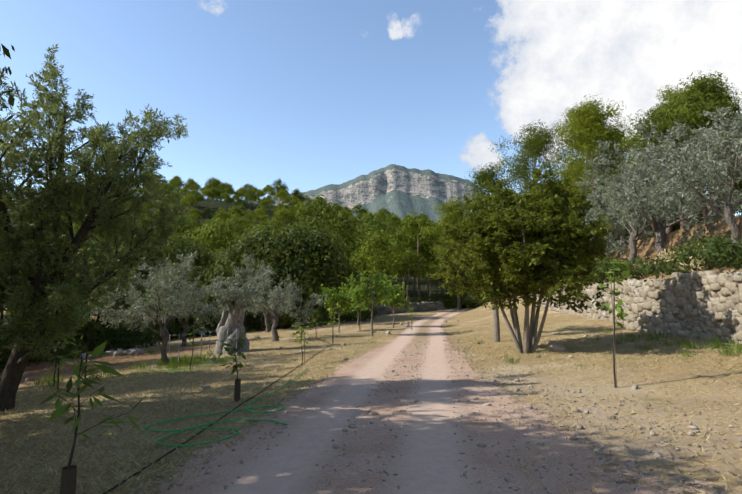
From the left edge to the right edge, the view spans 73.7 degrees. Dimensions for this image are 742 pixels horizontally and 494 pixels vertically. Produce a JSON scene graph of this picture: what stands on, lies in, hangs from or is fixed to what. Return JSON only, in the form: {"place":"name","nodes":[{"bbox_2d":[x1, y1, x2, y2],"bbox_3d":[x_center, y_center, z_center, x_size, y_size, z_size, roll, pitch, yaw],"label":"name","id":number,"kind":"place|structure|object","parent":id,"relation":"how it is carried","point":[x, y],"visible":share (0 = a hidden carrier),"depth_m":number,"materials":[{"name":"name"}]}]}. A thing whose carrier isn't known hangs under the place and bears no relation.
{"place":"outdoors","nodes":[
{"label":"outdoors","id":0,"kind":"place"},
{"bbox_2d":[0,196,741,493],"bbox_3d":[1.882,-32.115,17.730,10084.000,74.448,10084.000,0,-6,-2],"label":"ground","id":1,"kind":"structure","parent":0,"point":[481,315],"depth_m":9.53,"materials":[{"name":"brown soil"}]},
{"bbox_2d":[0,44,26,142],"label":"tree","id":2,"kind":"object","parent":1,"relation":"on","point":[11,98],"visible":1,"depth_m":5.92,"materials":[{"name":"green plant"}]},
{"bbox_2d":[0,305,88,371],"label":"understory bush","id":3,"kind":"object","parent":1,"relation":"on","point":[4,349],"visible":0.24,"depth_m":21.21,"materials":[{"name":"green plant"}]},
{"bbox_2d":[8,335,85,362],"bbox_3d":[-17.082,5.530,25.810,4.216,1.840,3.988,-4,-8,31],"label":"understory bush","id":4,"kind":"object","parent":1,"relation":"on","point":[64,352],"visible":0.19,"depth_m":25.38,"materials":[{"name":"green plant"}]},
{"bbox_2d":[0,211,107,364],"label":"belt tree","id":5,"kind":"object","parent":1,"relation":"on","point":[7,340],"visible":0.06,"depth_m":24.37,"materials":[{"name":"green plant"}]},
{"bbox_2d":[2,317,116,351],"bbox_3d":[-18.847,5.568,29.221,7.205,3.319,6.785,-4,-8,31],"label":"understory bush","id":6,"kind":"object","parent":1,"relation":"on","point":[86,332],"visible":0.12,"depth_m":29.62,"materials":[{"name":"green plant"}]},
{"bbox_2d":[44,324,77,386],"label":"sapling","id":7,"kind":"object","parent":1,"relation":"on","point":[64,342],"visible":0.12,"depth_m":12.27,"materials":[{"name":"green plant"}]},
{"bbox_2d":[0,234,130,338],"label":"belt tree","id":8,"kind":"object","parent":1,"relation":"on","point":[87,254],"visible":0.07,"depth_m":29.05,"materials":[{"name":"green plant"}]},
{"bbox_2d":[47,281,83,388],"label":"sapling","id":9,"kind":"object","parent":1,"relation":"on","point":[71,338],"visible":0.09,"depth_m":11.84,"materials":[{"name":"green plant"}]},
{"bbox_2d":[60,465,76,493],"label":"tree guard","id":10,"kind":"object","parent":1,"relation":"on","point":[68,481],"visible":0.98,"depth_m":3.90,"materials":[{"name":"brown plastic"}]},
{"bbox_2d":[38,340,144,468],"bbox_3d":[-2.321,1.493,4.022,0.803,1.506,0.735,0,-6,-2],"label":"peach sapling","id":11,"kind":"object","parent":1,"relation":"on","point":[77,372],"visible":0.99,"depth_m":4.00,"materials":[{"name":"green plant"}]},
{"bbox_2d":[77,272,108,381],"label":"sapling","id":12,"kind":"object","parent":1,"relation":"on","point":[89,318],"visible":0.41,"depth_m":12.52,"materials":[{"name":"green plant"}]},
{"bbox_2d":[0,44,188,411],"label":"wild olive tree","id":13,"kind":"object","parent":1,"relation":"on","point":[35,321],"visible":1,"depth_m":8.53,"materials":[{"name":"green plant"}]},
{"bbox_2d":[44,246,144,348],"bbox_3d":[-18.369,3.644,32.614,7.905,7.435,6.276,-2,-7,14],"label":"belt tree","id":14,"kind":"object","parent":1,"relation":"on","point":[123,297],"visible":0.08,"depth_m":32.20,"materials":[{"name":"green plant"}]},
{"bbox_2d":[68,214,127,249],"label":"forest tree","id":15,"kind":"object","parent":1,"relation":"on","point":[77,227],"visible":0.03,"depth_m":61.66,"materials":[{"name":"green plant"}]},
{"bbox_2d":[72,323,146,352],"bbox_3d":[-17.431,6.063,31.290,5.166,2.383,5.462,-5,-8,38],"label":"understory bush","id":16,"kind":"object","parent":1,"relation":"on","point":[125,343],"visible":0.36,"depth_m":31.17,"materials":[{"name":"green plant"}]},
{"bbox_2d":[81,317,173,350],"bbox_3d":[-16.891,5.998,33.013,6.333,3.098,6.725,5,-8,-37],"label":"understory bush","id":17,"kind":"object","parent":1,"relation":"on","point":[142,340],"visible":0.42,"depth_m":32.51,"materials":[{"name":"green plant"}]},
{"bbox_2d":[94,260,161,325],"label":"belt tree","id":18,"kind":"object","parent":1,"relation":"on","point":[139,289],"visible":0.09,"depth_m":42.89,"materials":[{"name":"green plant"}]},
{"bbox_2d":[74,250,202,364],"bbox_3d":[-7.244,2.073,16.585,4.025,4.201,4.003,-2,-7,20],"label":"olive tree","id":19,"kind":"object","parent":1,"relation":"on","point":[158,289],"visible":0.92,"depth_m":16.06,"materials":[{"name":"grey plant"}]},
{"bbox_2d":[100,234,196,325],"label":"belt tree","id":20,"kind":"object","parent":1,"relation":"on","point":[146,255],"visible":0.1,"depth_m":43.55,"materials":[{"name":"green plant"}]},
{"bbox_2d":[113,320,186,339],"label":"understory bush","id":21,"kind":"object","parent":1,"relation":"on","point":[173,332],"visible":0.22,"depth_m":41.29,"materials":[{"name":"green plant"}]},
{"bbox_2d":[154,319,208,338],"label":"understory bush","id":22,"kind":"object","parent":1,"relation":"on","point":[175,324],"visible":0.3,"depth_m":42.84,"materials":[{"name":"green plant"}]},
{"bbox_2d":[140,233,224,331],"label":"belt tree","id":23,"kind":"object","parent":1,"relation":"on","point":[185,248],"visible":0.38,"depth_m":46.03,"materials":[{"name":"green plant"}]},
{"bbox_2d":[143,277,221,345],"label":"olive tree","id":24,"kind":"object","parent":1,"relation":"on","point":[200,307],"visible":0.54,"depth_m":29.13,"materials":[{"name":"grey plant"}]},
{"bbox_2d":[170,214,202,242],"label":"forest tree","id":25,"kind":"object","parent":1,"relation":"on","point":[179,230],"visible":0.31,"depth_m":92.44,"materials":[{"name":"green plant"}]},
{"bbox_2d":[180,193,196,219],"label":"forest tree","id":26,"kind":"object","parent":1,"relation":"on","point":[186,199],"visible":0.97,"depth_m":252.97,"materials":[{"name":"green plant"}]},
{"bbox_2d":[160,263,223,336],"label":"belt tree","id":27,"kind":"object","parent":1,"relation":"on","point":[194,275],"visible":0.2,"depth_m":43.24,"materials":[{"name":"green plant"}]},
{"bbox_2d":[187,316,204,369],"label":"sapling","id":28,"kind":"object","parent":1,"relation":"on","point":[196,330],"visible":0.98,"depth_m":14.23,"materials":[{"name":"green plant"}]},
{"bbox_2d":[177,315,219,335],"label":"understory bush","id":29,"kind":"object","parent":1,"relation":"on","point":[208,326],"visible":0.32,"depth_m":44.00,"materials":[{"name":"green plant"}]},
{"bbox_2d":[200,188,215,208],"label":"forest tree","id":30,"kind":"object","parent":1,"relation":"on","point":[208,192],"visible":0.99,"depth_m":277.67,"materials":[{"name":"green plant"}]},
{"bbox_2d":[205,177,220,203],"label":"forest tree","id":31,"kind":"object","parent":1,"relation":"on","point":[213,182],"visible":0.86,"depth_m":296.67,"materials":[{"name":"green plant"}]},
{"bbox_2d":[179,217,248,304],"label":"forest tree","id":32,"kind":"object","parent":1,"relation":"on","point":[210,239],"visible":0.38,"depth_m":63.67,"materials":[{"name":"green plant"}]},
{"bbox_2d":[103,338,330,493],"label":"drip irrigation pipe","id":33,"kind":"object","parent":1,"relation":"on","point":[109,490],"visible":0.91,"depth_m":6.08,"materials":[{"name":"black plastic"}]},
{"bbox_2d":[216,182,234,207],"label":"forest tree","id":34,"kind":"object","parent":1,"relation":"on","point":[223,186],"visible":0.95,"depth_m":285.49,"materials":[{"name":"green plant"}]},
{"bbox_2d":[218,192,233,204],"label":"forest tree","id":35,"kind":"object","parent":1,"relation":"on","point":[225,196],"visible":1,"depth_m":267.68,"materials":[{"name":"green plant"}]},
{"bbox_2d":[145,368,307,446],"bbox_3d":[-2.198,2.732,9.306,2.018,0.132,7.072,0,-6,-2],"label":"garden hose","id":36,"kind":"object","parent":1,"relation":"on","point":[194,427],"visible":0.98,"depth_m":6.91,"materials":[{"name":"green rubber"}]},
{"bbox_2d":[216,219,250,242],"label":"forest tree","id":37,"kind":"object","parent":1,"relation":"on","point":[235,225],"visible":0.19,"depth_m":108.50,"materials":[{"name":"green plant"}]},
{"bbox_2d":[216,331,253,379],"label":"peach sapling","id":38,"kind":"object","parent":1,"relation":"on","point":[236,365],"visible":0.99,"depth_m":8.80,"materials":[{"name":"green plant"}]},
{"bbox_2d":[234,379,240,401],"bbox_3d":[-2.361,2.550,8.744,0.112,0.410,0.112,0,-6,-2],"label":"tree guard","id":39,"kind":"object","parent":1,"relation":"on","point":[237,389],"visible":0.86,"depth_m":8.71,"materials":[{"name":"brown plastic"}]},
{"bbox_2d":[205,267,272,353],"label":"olive tree","id":40,"kind":"object","parent":1,"relation":"on","point":[233,316],"visible":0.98,"depth_m":19.75,"materials":[{"name":"grey plant"}]},
{"bbox_2d":[197,236,287,331],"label":"belt tree","id":41,"kind":"object","parent":1,"relation":"on","point":[234,252],"visible":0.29,"depth_m":43.84,"materials":[{"name":"green plant"}]},
{"bbox_2d":[217,307,284,330],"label":"understory bush","id":42,"kind":"object","parent":1,"relation":"on","point":[251,315],"visible":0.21,"depth_m":46.33,"materials":[{"name":"green plant"}]},
{"bbox_2d":[204,220,315,330],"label":"belt tree","id":43,"kind":"object","parent":1,"relation":"on","point":[260,240],"visible":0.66,"depth_m":42.93,"materials":[{"name":"green plant"}]},
{"bbox_2d":[246,268,291,331],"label":"olive tree","id":44,"kind":"object","parent":1,"relation":"on","point":[267,317],"visible":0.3,"depth_m":40.05,"materials":[{"name":"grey plant"}]},
{"bbox_2d":[259,219,286,236],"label":"forest tree","id":45,"kind":"object","parent":1,"relation":"on","point":[276,223],"visible":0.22,"depth_m":106.63,"materials":[{"name":"green plant"}]},
{"bbox_2d":[270,178,288,191],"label":"forest tree","id":46,"kind":"object","parent":1,"relation":"on","point":[279,185],"visible":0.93,"depth_m":302.59,"materials":[{"name":"green plant"}]},
{"bbox_2d":[232,255,327,341],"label":"olive tree","id":47,"kind":"object","parent":1,"relation":"on","point":[266,307],"visible":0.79,"depth_m":25.93,"materials":[{"name":"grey plant"}]},
{"bbox_2d":[273,189,290,203],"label":"forest tree","id":48,"kind":"object","parent":1,"relation":"on","point":[286,198],"visible":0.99,"depth_m":281.52,"materials":[{"name":"green plant"}]},
{"bbox_2d":[276,208,296,224],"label":"forest tree","id":49,"kind":"object","parent":1,"relation":"on","point":[285,214],"visible":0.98,"depth_m":229.09,"materials":[{"name":"green plant"}]},
{"bbox_2d":[253,302,336,330],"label":"understory bush","id":50,"kind":"object","parent":1,"relation":"on","point":[324,318],"visible":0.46,"depth_m":43.56,"materials":[{"name":"green plant"}]},
{"bbox_2d":[288,188,306,203],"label":"forest tree","id":51,"kind":"object","parent":1,"relation":"on","point":[296,193],"visible":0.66,"depth_m":308.68,"materials":[{"name":"green plant"}]},
{"bbox_2d":[257,222,351,324],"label":"belt tree","id":52,"kind":"object","parent":1,"relation":"on","point":[308,263],"visible":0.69,"depth_m":43.44,"materials":[{"name":"green plant"}]},
{"bbox_2d":[291,320,317,364],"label":"sapling","id":53,"kind":"object","parent":1,"relation":"on","point":[299,332],"visible":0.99,"depth_m":14.04,"materials":[{"name":"green plant"}]},
{"bbox_2d":[276,226,350,315],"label":"belt tree","id":54,"kind":"object","parent":1,"relation":"on","point":[302,298],"visible":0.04,"depth_m":49.28,"materials":[{"name":"green plant"}]},
{"bbox_2d":[276,226,364,324],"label":"belt tree","id":55,"kind":"object","parent":1,"relation":"on","point":[332,252],"visible":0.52,"depth_m":44.25,"materials":[{"name":"green plant"}]},
{"bbox_2d":[294,276,350,308],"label":"belt tree","id":56,"kind":"object","parent":1,"relation":"on","point":[308,292],"visible":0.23,"depth_m":50.82,"materials":[{"name":"green plant"}]},
{"bbox_2d":[282,194,364,308],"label":"forest tree","id":57,"kind":"object","parent":1,"relation":"on","point":[345,228],"visible":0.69,"depth_m":68.93,"materials":[{"name":"green plant"}]},
{"bbox_2d":[25,319,637,389],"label":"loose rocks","id":58,"kind":"object","parent":1,"relation":"on","point":[553,346],"visible":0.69,"depth_m":23.34,"materials":[{"name":"grey stone"}]},
{"bbox_2d":[314,283,361,332],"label":"young plane tree","id":59,"kind":"object","parent":1,"relation":"on","point":[340,297],"visible":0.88,"depth_m":30.91,"materials":[{"name":"green plant"}]},
{"bbox_2d":[333,235,368,280],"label":"forest tree","id":60,"kind":"object","parent":1,"relation":"on","point":[349,250],"visible":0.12,"depth_m":74.06,"materials":[{"name":"green plant"}]},
{"bbox_2d":[335,305,379,322],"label":"understory bush","id":61,"kind":"object","parent":1,"relation":"on","point":[363,316],"visible":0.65,"depth_m":46.69,"materials":[{"name":"green plant"}]},
{"bbox_2d":[350,216,392,296],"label":"forest tree","id":62,"kind":"object","parent":1,"relation":"on","point":[376,223],"visible":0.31,"depth_m":90.16,"materials":[{"name":"green plant"}]},
{"bbox_2d":[345,266,399,335],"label":"young plane tree","id":63,"kind":"object","parent":1,"relation":"on","point":[382,291],"visible":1,"depth_m":25.52,"materials":[{"name":"green plant"}]},
{"bbox_2d":[345,225,403,283],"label":"forest tree","id":64,"kind":"object","parent":1,"relation":"on","point":[379,232],"visible":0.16,"depth_m":73.32,"materials":[{"name":"green plant"}]},
{"bbox_2d":[349,229,401,304],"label":"forest tree","id":65,"kind":"object","parent":1,"relation":"on","point":[372,250],"visible":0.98,"depth_m":57.32,"materials":[{"name":"green plant"}]},
{"bbox_2d":[27,329,741,390],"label":"green grass tufts","id":66,"kind":"object","parent":1,"relation":"on","point":[174,361],"visible":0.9,"depth_m":14.02,"materials":[{"name":"green plant"}]},
{"bbox_2d":[359,241,410,282],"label":"forest tree","id":67,"kind":"object","parent":1,"relation":"on","point":[390,259],"visible":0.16,"depth_m":63.44,"materials":[{"name":"green plant"}]},
{"bbox_2d":[369,279,410,327],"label":"young plane tree","id":68,"kind":"object","parent":1,"relation":"on","point":[398,295],"visible":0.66,"depth_m":33.61,"materials":[{"name":"green plant"}]},
{"bbox_2d":[384,248,432,301],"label":"forest tree","id":69,"kind":"object","parent":1,"relation":"on","point":[408,256],"visible":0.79,"depth_m":60.70,"materials":[{"name":"green plant"}]},
{"bbox_2d":[389,238,439,302],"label":"forest tree","id":70,"kind":"object","parent":1,"relation":"on","point":[429,255],"visible":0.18,"depth_m":73.79,"materials":[{"name":"green plant"}]},
{"bbox_2d":[386,210,458,298],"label":"forest tree","id":71,"kind":"object","parent":1,"relation":"on","point":[416,222],"visible":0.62,"depth_m":68.29,"materials":[{"name":"green plant"}]},
{"bbox_2d":[132,339,741,493],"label":"road pebbles","id":72,"kind":"object","parent":1,"relation":"on","point":[209,470],"visible":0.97,"depth_m":6.24,"materials":[{"name":"grey gravel"}]},
{"bbox_2d":[415,290,464,307],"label":"understory bush","id":73,"kind":"object","parent":1,"relation":"on","point":[435,299],"visible":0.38,"depth_m":64.71,"materials":[{"name":"green plant"}]},
{"bbox_2d":[414,218,467,296],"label":"forest tree","id":74,"kind":"object","parent":1,"relation":"on","point":[432,247],"visible":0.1,"depth_m":73.47,"materials":[{"name":"green plant"}]},
{"bbox_2d":[420,193,473,309],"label":"aleppo pine","id":75,"kind":"object","parent":1,"relation":"on","point":[454,211],"visible":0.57,"depth_m":60.40,"materials":[{"name":"green plant"}]},
{"bbox_2d":[441,293,482,308],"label":"understory bush","id":76,"kind":"object","parent":1,"relation":"on","point":[462,302],"visible":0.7,"depth_m":61.94,"materials":[{"name":"green plant"}]},
{"bbox_2d":[443,291,481,308],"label":"understory bush","id":77,"kind":"object","parent":1,"relation":"on","point":[454,297],"visible":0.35,"depth_m":62.52,"materials":[{"name":"green plant"}]},
{"bbox_2d":[441,162,526,241],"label":"aleppo pine","id":78,"kind":"object","parent":1,"relation":"on","point":[481,177],"visible":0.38,"depth_m":57.39,"materials":[{"name":"green plant"}]},
{"bbox_2d":[465,242,503,341],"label":"fig tree","id":79,"kind":"object","parent":1,"relation":"on","point":[496,329],"visible":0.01,"depth_m":19.36,"materials":[{"name":"grey plant"}]},
{"bbox_2d":[425,159,614,353],"bbox_3d":[4.794,0.381,15.111,5.727,5.921,5.650,5,-8,-36],"label":"hackberry tree","id":80,"kind":"object","parent":1,"relation":"on","point":[533,260],"visible":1,"depth_m":14.31,"materials":[{"name":"green plant"}]},
{"bbox_2d":[481,119,573,227],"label":"aleppo pine","id":81,"kind":"object","parent":1,"relation":"on","point":[534,144],"visible":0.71,"depth_m":50.56,"materials":[{"name":"green plant"}]},
{"bbox_2d":[550,100,630,197],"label":"aleppo pine","id":82,"kind":"object","parent":1,"relation":"on","point":[566,109],"visible":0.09,"depth_m":49.07,"materials":[{"name":"green plant"}]},
{"bbox_2d":[544,94,637,259],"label":"aleppo pine","id":83,"kind":"object","parent":1,"relation":"on","point":[594,122],"visible":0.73,"depth_m":41.15,"materials":[{"name":"green plant"}]},
{"bbox_2d":[592,265,622,280],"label":"shrub","id":84,"kind":"object","parent":1,"relation":"on","point":[600,274],"visible":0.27,"depth_m":23.43,"materials":[{"name":"green plant"}]},
{"bbox_2d":[598,257,629,387],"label":"tall sapling","id":85,"kind":"object","parent":1,"relation":"on","point":[617,306],"visible":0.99,"depth_m":9.15,"materials":[{"name":"green plant"}]},
{"bbox_2d":[573,181,667,258],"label":"olive tree","id":86,"kind":"object","parent":1,"relation":"on","point":[610,238],"visible":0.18,"depth_m":32.48,"materials":[{"name":"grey plant"}]},
{"bbox_2d":[575,169,671,253],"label":"olive tree","id":87,"kind":"object","parent":1,"relation":"on","point":[621,237],"visible":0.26,"depth_m":35.99,"materials":[{"name":"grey plant"}]},
{"bbox_2d":[594,256,658,281],"bbox_3d":[12.162,1.079,22.960,3.066,1.219,3.167,-4,-8,32],"label":"shrub","id":88,"kind":"object","parent":1,"relation":"on","point":[607,266],"visible":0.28,"depth_m":22.53,"materials":[{"name":"green plant"}]},
{"bbox_2d":[521,270,741,343],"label":"stone wall","id":89,"kind":"structure","parent":1,"relation":"on","point":[704,305],"depth_m":15.65,"materials":[{"name":"beige stone"}]},
{"bbox_2d":[597,161,687,263],"bbox_3d":[15.169,-1.406,28.477,4.896,5.731,6.222,1,-7,-8],"label":"olive tree","id":90,"kind":"object","parent":1,"relation":"on","point":[635,235],"visible":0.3,"depth_m":27.99,"materials":[{"name":"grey plant"}]},
{"bbox_2d":[613,256,681,281],"bbox_3d":[11.806,1.029,20.648,3.058,1.215,3.158,-3,-7,24],"label":"shrub","id":91,"kind":"object","parent":1,"relation":"on","point":[632,274],"visible":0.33,"depth_m":20.25,"materials":[{"name":"green plant"}]},
{"bbox_2d":[622,83,696,228],"bbox_3d":[24.290,-6.829,39.756,7.938,13.225,6.845,-1,-7,11],"label":"aleppo pine","id":92,"kind":"object","parent":1,"relation":"on","point":[671,92],"visible":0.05,"depth_m":39.42,"materials":[{"name":"green plant"}]},
{"bbox_2d":[585,140,741,265],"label":"olive tree","id":93,"kind":"object","parent":1,"relation":"on","point":[632,203],"visible":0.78,"depth_m":22.55,"materials":[{"name":"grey plant"}]},
{"bbox_2d":[621,101,709,232],"bbox_3d":[19.740,-5.186,33.306,5.715,9.756,7.963,-3,-7,22],"label":"aleppo pine","id":94,"kind":"object","parent":1,"relation":"on","point":[658,115],"visible":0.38,"depth_m":32.74,"materials":[{"name":"green plant"}]},
{"bbox_2d":[632,246,720,281],"bbox_3d":[10.928,0.631,16.907,3.117,1.239,3.220,4,-7,-29],"label":"shrub","id":95,"kind":"object","parent":1,"relation":"on","point":[670,268],"visible":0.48,"depth_m":16.72,"materials":[{"name":"green plant"}]},
{"bbox_2d":[618,129,734,226],"bbox_3d":[18.779,-3.926,30.614,6.563,6.849,6.527,-3,-7,25],"label":"olive tree","id":96,"kind":"object","parent":1,"relation":"on","point":[643,177],"visible":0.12,"depth_m":30.11,"materials":[{"name":"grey plant"}]},
{"bbox_2d":[628,105,741,246],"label":"olive tree","id":97,"kind":"object","parent":1,"relation":"on","point":[727,207],"visible":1,"depth_m":18.45,"materials":[{"name":"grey plant"}]},
{"bbox_2d":[634,107,741,224],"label":"olive tree","id":98,"kind":"object","parent":1,"relation":"on","point":[728,138],"visible":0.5,"depth_m":24.37,"materials":[{"name":"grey plant"}]},
{"bbox_2d":[679,245,716,271],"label":"shrub","id":99,"kind":"object","parent":1,"relation":"on","point":[698,266],"visible":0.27,"depth_m":15.80,"materials":[{"name":"beige plant"}]},
{"bbox_2d":[667,234,730,259],"bbox_3d":[12.337,0.048,18.870,2.213,1.039,1.908,1,-6,-6],"label":"shrub","id":100,"kind":"object","parent":1,"relation":"on","point":[684,245],"visible":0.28,"depth_m":18.73,"materials":[{"name":"green plant"}]},
{"bbox_2d":[657,70,741,219],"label":"aleppo pine","id":101,"kind":"object","parent":1,"relation":"on","point":[701,96],"visible":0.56,"depth_m":30.75,"materials":[{"name":"green plant"}]},
{"bbox_2d":[679,236,741,267],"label":"shrub","id":102,"kind":"object","parent":1,"relation":"on","point":[708,243],"visible":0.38,"depth_m":15.03,"materials":[{"name":"green plant"}]},
{"bbox_2d":[683,77,741,191],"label":"aleppo pine","id":103,"kind":"object","parent":1,"relation":"on","point":[726,90],"depth_m":43.09,"materials":[{"name":"green plant"}]},
{"bbox_2d":[693,232,741,269],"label":"shrub","id":104,"kind":"object","parent":1,"relation":"on","point":[734,252],"visible":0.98,"depth_m":13.60,"materials":[{"name":"green plant"}]},
{"bbox_2d":[255,164,486,222],"bbox_3d":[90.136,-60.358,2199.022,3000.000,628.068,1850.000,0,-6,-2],"label":"mountain cliff","id":105,"kind":"structure","parent":0,"point":[400,191],"depth_m":2053.38,"materials":[{"name":"stone"}]},
{"bbox_2d":[0,0,741,222],"label":"sky","id":106,"kind":"structure","parent":0,"point":[308,95],"materials":[{"name":"blue"}]},
{"bbox_2d":[374,301,444,315],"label":"field wall","id":107,"kind":"structure","parent":0,"point":[422,306],"depth_m":59.03,"materials":[{"name":"grey stone"}]},
{"bbox_2d":[128,305,724,493],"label":"dirt road","id":108,"kind":"structure","parent":0,"point":[428,461],"depth_m":5.75,"materials":[{"name":"beige soil"}]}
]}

